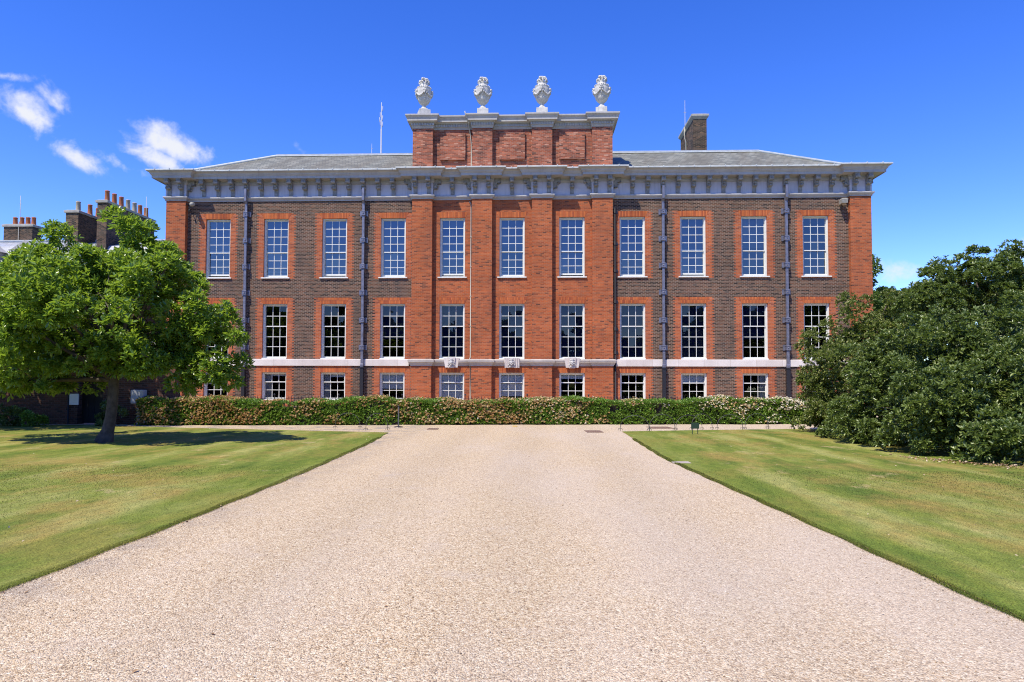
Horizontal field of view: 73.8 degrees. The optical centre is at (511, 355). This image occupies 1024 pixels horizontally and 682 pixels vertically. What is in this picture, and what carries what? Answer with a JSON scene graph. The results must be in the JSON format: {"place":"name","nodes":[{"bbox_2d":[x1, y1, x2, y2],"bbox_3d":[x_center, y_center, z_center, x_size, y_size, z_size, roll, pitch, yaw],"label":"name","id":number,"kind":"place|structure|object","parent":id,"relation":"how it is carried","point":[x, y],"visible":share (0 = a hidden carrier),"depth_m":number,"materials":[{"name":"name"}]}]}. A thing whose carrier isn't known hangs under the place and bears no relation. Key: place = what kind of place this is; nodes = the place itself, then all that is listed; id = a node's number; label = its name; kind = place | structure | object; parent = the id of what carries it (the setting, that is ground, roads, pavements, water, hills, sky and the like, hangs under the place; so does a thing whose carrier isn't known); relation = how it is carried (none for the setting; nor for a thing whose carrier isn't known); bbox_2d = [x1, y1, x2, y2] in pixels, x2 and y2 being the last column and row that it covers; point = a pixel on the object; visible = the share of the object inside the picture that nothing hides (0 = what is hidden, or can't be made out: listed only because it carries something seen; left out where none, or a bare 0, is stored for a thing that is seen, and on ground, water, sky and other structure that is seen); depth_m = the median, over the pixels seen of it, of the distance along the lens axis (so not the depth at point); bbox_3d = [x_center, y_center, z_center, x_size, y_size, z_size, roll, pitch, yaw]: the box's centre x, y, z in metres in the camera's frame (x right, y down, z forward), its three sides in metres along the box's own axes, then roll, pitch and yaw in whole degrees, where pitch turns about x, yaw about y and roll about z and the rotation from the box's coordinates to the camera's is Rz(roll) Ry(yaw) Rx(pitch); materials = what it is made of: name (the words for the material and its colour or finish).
{"place":"outdoors","nodes":[
{"label":"outdoors","id":0,"kind":"place"},
{"bbox_2d":[0,190,164,326],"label":"slate roofed house","id":1,"kind":"structure","parent":0,"point":[89,227],"depth_m":48.50,"materials":[{"name":"brick"}]},
{"bbox_2d":[0,425,387,589],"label":"lawn","id":2,"kind":"structure","parent":0,"point":[69,446],"depth_m":12.06,"materials":[{"name":"green plant"}]},
{"bbox_2d":[0,402,26,425],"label":"garden bush","id":3,"kind":"object","parent":2,"relation":"on","point":[13,413],"visible":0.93,"depth_m":24.55,"materials":[{"name":"green plant"}]},
{"bbox_2d":[18,409,49,426],"bbox_3d":[-17.207,2.255,24.393,1.239,0.698,0.862,0,-2,15],"label":"garden bush","id":4,"kind":"object","parent":2,"relation":"on","point":[42,419],"visible":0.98,"depth_m":24.19,"materials":[{"name":"green plant"}]},
{"bbox_2d":[0,254,97,369],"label":"magnolia tree","id":5,"kind":"object","parent":2,"relation":"on","point":[13,268],"visible":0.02,"depth_m":22.96,"materials":[{"name":"green plant"}]},
{"bbox_2d":[94,400,128,425],"bbox_3d":[-14.761,2.132,25.171,1.139,1.038,1.162,1,-3,-31],"label":"garden bush","id":6,"kind":"object","parent":2,"relation":"on","point":[99,421],"visible":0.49,"depth_m":25.10,"materials":[{"name":"green plant"}]},
{"bbox_2d":[0,203,254,442],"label":"magnolia tree","id":7,"kind":"object","parent":2,"relation":"on","point":[48,302],"visible":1,"depth_m":17.54,"materials":[{"name":"green plant"}]},
{"bbox_2d":[0,416,1023,681],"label":"gravel driveway","id":8,"kind":"structure","parent":0,"point":[336,636],"depth_m":5.43,"materials":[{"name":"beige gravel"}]},
{"bbox_2d":[131,390,146,424],"bbox_3d":[-13.950,1.932,25.497,0.440,1.310,0.300,0,-2,2],"label":"sign","id":9,"kind":"object","parent":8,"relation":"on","point":[135,394],"visible":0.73,"depth_m":25.37,"materials":[{"name":"grey metal"}]},
{"bbox_2d":[364,413,389,429],"bbox_3d":[-4.525,2.213,22.855,0.905,0.579,0.027,1,-2,-28],"label":"wire hoop","id":10,"kind":"object","parent":8,"relation":"on","point":[387,427],"visible":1,"depth_m":22.93,"materials":[{"name":"grey metal"}]},
{"bbox_2d":[394,405,402,427],"bbox_3d":[-4.088,2.188,24.589,0.340,0.785,0.340,0,-2,2],"label":"barrier post","id":11,"kind":"object","parent":8,"relation":"on","point":[398,426],"visible":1,"depth_m":24.56,"materials":[{"name":"grey metal"}]},
{"bbox_2d":[134,394,809,425],"bbox_3d":[-0.861,2.101,26.743,26.362,1.214,1.623,0,-2,-4],"label":"hedge","id":12,"kind":"object","parent":8,"relation":"on","point":[223,410],"visible":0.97,"depth_m":26.17,"materials":[{"name":"green plant"}]},
{"bbox_2d":[202,393,793,406],"bbox_3d":[-0.659,2.169,28.503,25.848,1.140,0.080,0,-2,-4],"label":"iron railing","id":13,"kind":"object","parent":8,"relation":"on","point":[291,398],"visible":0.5,"depth_m":28.27,"materials":[{"name":"black metal"}]},
{"bbox_2d":[3,428,1023,672],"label":"fallen leaves","id":14,"kind":"object","parent":8,"relation":"on","point":[739,432],"visible":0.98,"depth_m":13.56,"materials":[{"name":"brown plant"}]},
{"bbox_2d":[584,430,603,432],"bbox_3d":[2.715,2.518,22.671,0.540,0.015,0.840,0,-2,-1],"label":"drain grate","id":15,"kind":"object","parent":8,"relation":"on","point":[593,431],"visible":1,"depth_m":22.58,"materials":[{"name":"metal"}]},
{"bbox_2d":[618,415,648,430],"bbox_3d":[4.103,2.261,22.833,1.105,0.529,0.027,0,-2,10],"label":"wire hoop","id":16,"kind":"object","parent":8,"relation":"on","point":[620,428],"visible":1,"depth_m":22.88,"materials":[{"name":"grey metal"}]},
{"bbox_2d":[647,414,676,430],"bbox_3d":[5.093,2.261,23.147,1.105,0.559,0.028,1,-2,-16],"label":"wire hoop","id":17,"kind":"object","parent":8,"relation":"on","point":[649,428],"visible":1,"depth_m":23.13,"materials":[{"name":"grey metal"}]},
{"bbox_2d":[715,414,744,429],"bbox_3d":[7.566,2.304,23.704,1.105,0.529,0.027,1,-2,-10],"label":"wire hoop","id":18,"kind":"object","parent":8,"relation":"on","point":[730,414],"visible":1,"depth_m":23.70,"materials":[{"name":"grey metal"}]},
{"bbox_2d":[0,0,1023,359],"label":"sky","id":19,"kind":"structure","parent":0,"point":[95,95],"materials":[{"name":"blue"}]},
{"bbox_2d":[648,427,674,428],"bbox_3d":[5.351,2.601,24.672,0.800,0.015,0.900,0,-2,-4],"label":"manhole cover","id":20,"kind":"object","parent":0,"point":[661,428],"visible":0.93,"depth_m":24.25,"materials":[{"name":"metal"}]},
{"bbox_2d":[622,429,1023,619],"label":"lawn","id":21,"kind":"structure","parent":0,"point":[750,451],"depth_m":10.23,"materials":[{"name":"green plant"}]},
{"bbox_2d":[0,437,1023,621],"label":"grass","id":22,"kind":"structure","parent":21,"relation":"on","point":[768,504],"depth_m":9.34,"materials":[{"name":"green plant"}]},
{"bbox_2d":[671,461,689,463],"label":"concrete slab","id":23,"kind":"structure","parent":21,"relation":"on","point":[681,462],"depth_m":13.90,"materials":[{"name":"white concrete"}]},
{"bbox_2d":[691,423,698,433],"bbox_3d":[5.763,2.311,21.482,0.250,0.395,0.042,0,-2,2],"label":"lawn sign","id":24,"kind":"object","parent":21,"relation":"on","point":[694,425],"visible":0.83,"depth_m":21.47,"materials":[{"name":"green metal"}]},
{"bbox_2d":[790,287,960,429],"bbox_3d":[12.212,0.144,22.771,5.782,4.951,3.730,0,-2,2],"label":"evergreen shrub","id":25,"kind":"object","parent":21,"relation":"on","point":[821,392],"visible":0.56,"depth_m":22.52,"materials":[{"name":"green plant"}]},
{"bbox_2d":[814,289,1023,466],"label":"evergreen shrub","id":26,"kind":"object","parent":21,"relation":"on","point":[958,390],"visible":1,"depth_m":16.26,"materials":[{"name":"green plant"}]},
{"bbox_2d":[890,239,1023,387],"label":"evergreen shrub","id":27,"kind":"object","parent":21,"relation":"on","point":[1000,272],"visible":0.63,"depth_m":20.25,"materials":[{"name":"green plant"}]},
{"label":"ground","id":28,"kind":"structure","parent":0,"visible":0},
{"bbox_2d":[0,365,180,423],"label":"garden wall","id":29,"kind":"structure","parent":28,"relation":"on","point":[85,410],"depth_m":25.89,"materials":[{"name":"brick"}]},
{"bbox_2d":[67,394,78,423],"bbox_3d":[-16.610,2.002,25.819,0.418,1.200,0.068,0,-2,2],"label":"notice board","id":30,"kind":"object","parent":29,"relation":"attached to","point":[72,399],"visible":0.84,"depth_m":25.80,"materials":[{"name":"black paint"}]},
{"bbox_2d":[82,369,102,422],"bbox_3d":[-15.967,1.541,26.148,0.980,2.070,0.060,0,-2,2],"label":"door","id":31,"kind":"structure","parent":29,"relation":"in","point":[90,403],"depth_m":26.12,"materials":[{"name":"black wood"}]},
{"bbox_2d":[145,111,892,406],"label":"palace","id":32,"kind":"structure","parent":28,"relation":"on","point":[511,256],"depth_m":36.46,"materials":[{"name":"brown brick"}]},
{"bbox_2d":[186,202,194,211],"bbox_3d":[-17.339,-8.066,36.922,0.664,0.506,0.383,-2,-3,42],"label":"security camera","id":33,"kind":"object","parent":32,"relation":"attached to","point":[191,204],"visible":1,"depth_m":36.72,"materials":[{"name":"black paint"}]},
{"bbox_2d":[204,374,227,395],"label":"sash window","id":34,"kind":"structure","parent":32,"relation":"in","point":[206,386],"depth_m":37.08,"materials":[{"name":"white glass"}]},
{"bbox_2d":[206,220,230,278],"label":"sash window","id":35,"kind":"structure","parent":32,"relation":"in","point":[220,229],"depth_m":37.40,"materials":[{"name":"white glass"}]},
{"bbox_2d":[261,304,286,358],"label":"sash window","id":36,"kind":"structure","parent":32,"relation":"in","point":[265,305],"depth_m":37.00,"materials":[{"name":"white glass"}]},
{"bbox_2d":[262,372,285,399],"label":"sash window","id":37,"kind":"structure","parent":32,"relation":"in","point":[267,377],"depth_m":37.01,"materials":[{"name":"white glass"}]},
{"bbox_2d":[261,219,289,278],"bbox_3d":[-12.784,-5.787,37.166,1.560,3.265,0.520,0,-2,2],"label":"sash window","id":38,"kind":"structure","parent":32,"relation":"in","point":[276,235],"depth_m":37.39,"materials":[{"name":"white glass"}]},
{"bbox_2d":[320,304,345,358],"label":"sash window","id":39,"kind":"structure","parent":32,"relation":"in","point":[323,305],"depth_m":36.90,"materials":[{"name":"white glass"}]},
{"bbox_2d":[321,372,344,399],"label":"sash window","id":40,"kind":"structure","parent":32,"relation":"in","point":[325,376],"depth_m":36.85,"materials":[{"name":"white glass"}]},
{"bbox_2d":[319,219,347,278],"bbox_3d":[-9.586,-5.782,37.046,1.560,3.265,0.520,0,-2,2],"label":"sash window","id":41,"kind":"structure","parent":32,"relation":"in","point":[334,230],"depth_m":37.12,"materials":[{"name":"white glass"}]},
{"bbox_2d":[379,102,382,152],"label":"flagpole","id":42,"kind":"object","parent":32,"relation":"on","point":[381,115],"visible":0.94,"depth_m":43.13,"materials":[{"name":"grey metal"}]},
{"bbox_2d":[379,304,404,358],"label":"sash window","id":43,"kind":"structure","parent":32,"relation":"in","point":[392,322],"depth_m":36.98,"materials":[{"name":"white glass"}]},
{"bbox_2d":[378,219,406,277],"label":"sash window","id":44,"kind":"structure","parent":32,"relation":"in","point":[393,231],"depth_m":37.14,"materials":[{"name":"blue glass"}]},
{"bbox_2d":[380,372,404,398],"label":"sash window","id":45,"kind":"structure","parent":32,"relation":"in","point":[388,380],"depth_m":36.77,"materials":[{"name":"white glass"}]},
{"bbox_2d":[415,77,433,113],"bbox_3d":[-4.771,-14.005,37.052,0.904,2.176,0.907,-1,-2,23],"label":"urn","id":46,"kind":"object","parent":32,"relation":"on","point":[424,94],"visible":1,"depth_m":36.82,"materials":[{"name":"stone"}]},
{"bbox_2d":[439,373,463,399],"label":"sash window","id":47,"kind":"structure","parent":32,"relation":"in","point":[450,384],"depth_m":36.66,"materials":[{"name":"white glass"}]},
{"bbox_2d":[439,304,464,358],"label":"sash window","id":48,"kind":"structure","parent":32,"relation":"in","point":[452,316],"depth_m":36.84,"materials":[{"name":"white glass"}]},
{"bbox_2d":[438,218,466,277],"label":"sash window","id":49,"kind":"structure","parent":32,"relation":"in","point":[452,230],"depth_m":37.01,"materials":[{"name":"white glass"}]},
{"bbox_2d":[473,77,492,112],"bbox_3d":[-1.574,-14.001,36.933,0.904,2.176,0.907,-2,-3,40],"label":"urn","id":50,"kind":"object","parent":32,"relation":"on","point":[482,92],"visible":1,"depth_m":36.68,"materials":[{"name":"stone"}]},
{"bbox_2d":[499,304,523,358],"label":"sash window","id":51,"kind":"structure","parent":32,"relation":"in","point":[511,316],"depth_m":36.72,"materials":[{"name":"white glass"}]},
{"bbox_2d":[499,373,523,398],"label":"sash window","id":52,"kind":"structure","parent":32,"relation":"in","point":[510,384],"depth_m":36.55,"materials":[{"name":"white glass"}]},
{"bbox_2d":[497,218,526,277],"bbox_3d":[0.007,-5.769,36.689,1.560,3.265,0.520,0,-2,2],"label":"sash window","id":53,"kind":"structure","parent":32,"relation":"in","point":[512,230],"depth_m":36.78,"materials":[{"name":"white glass"}]},
{"bbox_2d":[532,76,551,111],"bbox_3d":[1.624,-13.997,36.814,0.904,2.176,0.907,2,-3,-37],"label":"urn","id":54,"kind":"object","parent":32,"relation":"on","point":[541,91],"visible":1,"depth_m":36.56,"materials":[{"name":"stone"}]},
{"bbox_2d":[557,217,586,277],"bbox_3d":[3.205,-5.765,36.569,1.560,3.265,0.520,0,-2,2],"label":"sash window","id":55,"kind":"structure","parent":32,"relation":"in","point":[571,229],"depth_m":36.78,"materials":[{"name":"blue glass"}]},
{"bbox_2d":[559,304,584,358],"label":"sash window","id":56,"kind":"structure","parent":32,"relation":"in","point":[571,316],"depth_m":36.59,"materials":[{"name":"white glass"}]},
{"bbox_2d":[559,373,584,400],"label":"sash window","id":57,"kind":"structure","parent":32,"relation":"in","point":[568,376],"depth_m":36.32,"materials":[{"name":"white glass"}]},
{"bbox_2d":[592,75,610,110],"bbox_3d":[4.822,-13.992,36.695,0.907,2.176,0.904,2,-3,-38],"label":"urn","id":58,"kind":"object","parent":32,"relation":"on","point":[601,90],"visible":0.99,"depth_m":36.45,"materials":[{"name":"stone"}]},
{"bbox_2d":[618,217,647,277],"bbox_3d":[6.403,-5.761,36.450,1.560,3.265,0.520,0,-2,2],"label":"sash window","id":59,"kind":"structure","parent":32,"relation":"in","point":[632,229],"depth_m":36.68,"materials":[{"name":"white glass"}]},
{"bbox_2d":[620,304,645,359],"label":"sash window","id":60,"kind":"structure","parent":32,"relation":"in","point":[632,316],"depth_m":36.48,"materials":[{"name":"white glass"}]},
{"bbox_2d":[620,373,645,398],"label":"sash window","id":61,"kind":"structure","parent":32,"relation":"in","point":[621,374],"depth_m":36.20,"materials":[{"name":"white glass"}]},
{"bbox_2d":[678,217,708,277],"bbox_3d":[9.600,-5.756,36.331,1.560,3.265,0.520,0,-2,2],"label":"sash window","id":62,"kind":"structure","parent":32,"relation":"in","point":[692,237],"depth_m":36.55,"materials":[{"name":"blue glass"}]},
{"bbox_2d":[681,303,706,359],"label":"sash window","id":63,"kind":"structure","parent":32,"relation":"in","point":[693,315],"depth_m":36.36,"materials":[{"name":"white glass"}]},
{"bbox_2d":[681,373,706,399],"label":"sash window","id":64,"kind":"structure","parent":32,"relation":"in","point":[700,378],"depth_m":36.12,"materials":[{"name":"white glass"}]},
{"bbox_2d":[740,216,769,276],"bbox_3d":[12.798,-5.752,36.212,1.560,3.265,0.520,0,-2,2],"label":"sash window","id":65,"kind":"structure","parent":32,"relation":"in","point":[753,228],"depth_m":36.29,"materials":[{"name":"white glass"}]},
{"bbox_2d":[742,303,768,359],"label":"sash window","id":66,"kind":"structure","parent":32,"relation":"in","point":[754,315],"depth_m":36.25,"materials":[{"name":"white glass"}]},
{"bbox_2d":[743,373,767,397],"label":"sash window","id":67,"kind":"structure","parent":32,"relation":"in","point":[763,377],"depth_m":35.99,"materials":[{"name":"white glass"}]},
{"bbox_2d":[801,216,831,276],"bbox_3d":[15.994,-5.749,36.052,1.560,3.265,0.440,0,-2,2],"label":"sash window","id":68,"kind":"structure","parent":32,"relation":"in","point":[825,218],"depth_m":36.12,"materials":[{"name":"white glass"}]},
{"bbox_2d":[804,303,828,359],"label":"sash window","id":69,"kind":"structure","parent":32,"relation":"in","point":[805,304],"depth_m":35.95,"materials":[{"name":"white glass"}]},
{"bbox_2d":[839,198,847,210],"bbox_3d":[17.304,-7.903,35.678,0.300,0.582,0.544,0,-2,2],"label":"floodlight","id":70,"kind":"object","parent":32,"relation":"attached to","point":[843,201],"visible":1,"depth_m":35.45,"materials":[{"name":"black paint"}]},
{"bbox_2d":[872,254,902,321],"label":"broadleaf tree","id":71,"kind":"object","parent":28,"relation":"on","point":[877,303],"visible":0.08,"depth_m":54.22,"materials":[{"name":"green plant"}]},
{"bbox_2d":[875,286,906,323],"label":"broadleaf tree","id":72,"kind":"object","parent":28,"relation":"on","point":[885,287],"depth_m":66.26,"materials":[{"name":"green plant"}]},
{"bbox_2d":[948,281,1021,326],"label":"broadleaf tree","id":73,"kind":"object","parent":28,"relation":"on","point":[958,308],"visible":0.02,"depth_m":63.54,"materials":[{"name":"green plant"}]}
]}

